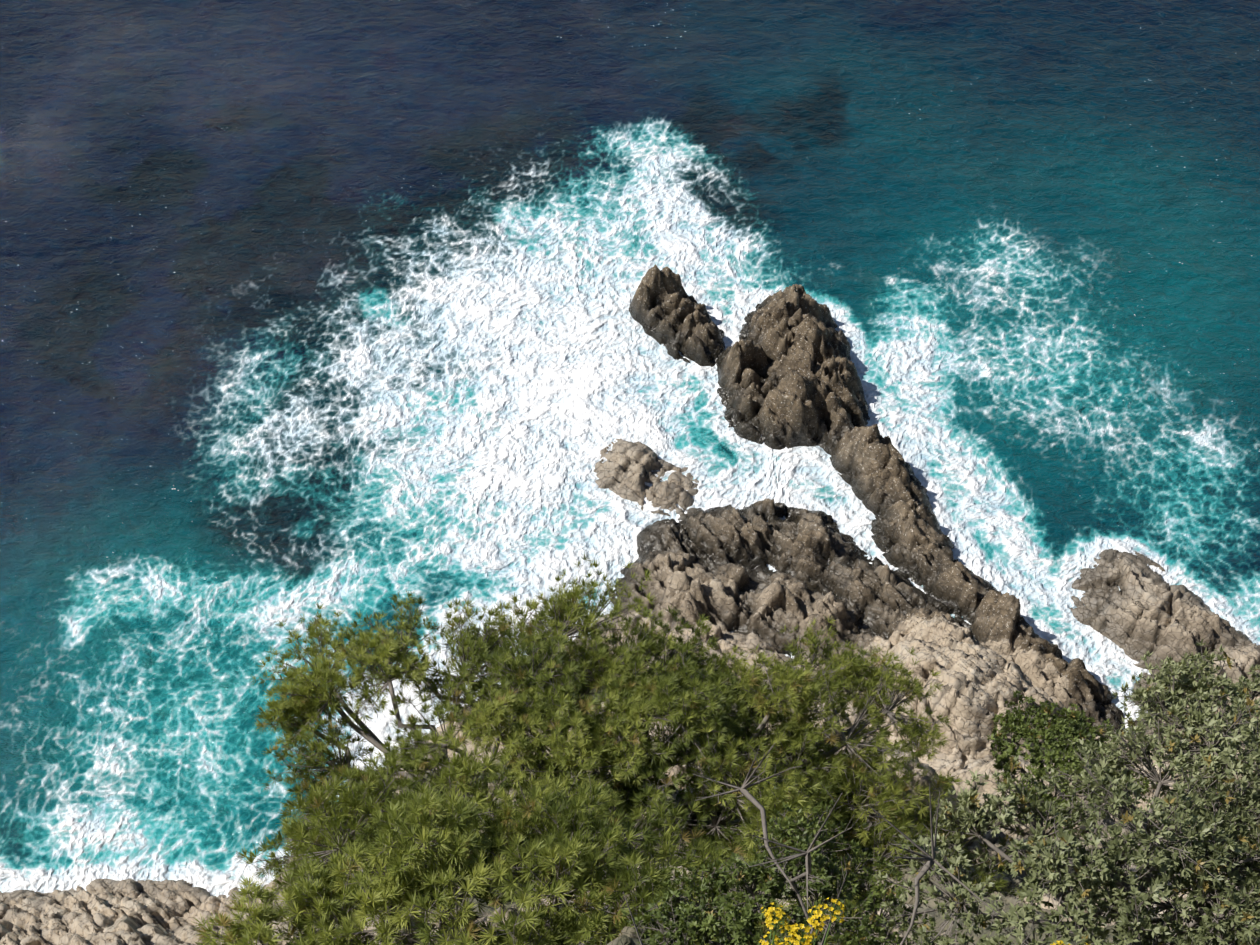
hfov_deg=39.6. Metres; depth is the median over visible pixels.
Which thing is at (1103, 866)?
olive shrub
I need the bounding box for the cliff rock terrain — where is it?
[0,264,1259,944]
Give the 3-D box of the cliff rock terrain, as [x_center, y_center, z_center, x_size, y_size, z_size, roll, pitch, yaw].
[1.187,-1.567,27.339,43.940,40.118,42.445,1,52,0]
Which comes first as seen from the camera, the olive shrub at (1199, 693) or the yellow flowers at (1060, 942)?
the yellow flowers at (1060, 942)
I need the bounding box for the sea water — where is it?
[0,0,1259,896]
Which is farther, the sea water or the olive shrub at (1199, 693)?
the sea water
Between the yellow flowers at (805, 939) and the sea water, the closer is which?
the yellow flowers at (805, 939)
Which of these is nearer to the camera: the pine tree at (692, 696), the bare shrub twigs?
the bare shrub twigs
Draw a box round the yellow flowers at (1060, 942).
[1050,940,1089,944]
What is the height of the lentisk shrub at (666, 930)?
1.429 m
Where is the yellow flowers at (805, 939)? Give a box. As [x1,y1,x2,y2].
[759,898,844,944]
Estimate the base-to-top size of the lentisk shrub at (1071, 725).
3.609 m
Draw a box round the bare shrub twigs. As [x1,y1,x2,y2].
[601,743,1035,944]
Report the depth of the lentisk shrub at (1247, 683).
25.33 m
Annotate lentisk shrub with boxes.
[622,800,937,944]
[986,690,1151,854]
[1125,656,1259,900]
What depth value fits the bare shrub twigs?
8.90 m
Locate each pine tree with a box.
[190,731,892,944]
[250,554,1020,924]
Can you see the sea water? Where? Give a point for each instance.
(306, 306)
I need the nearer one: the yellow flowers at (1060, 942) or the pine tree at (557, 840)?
the yellow flowers at (1060, 942)
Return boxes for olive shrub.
[872,702,1259,944]
[1041,638,1259,944]

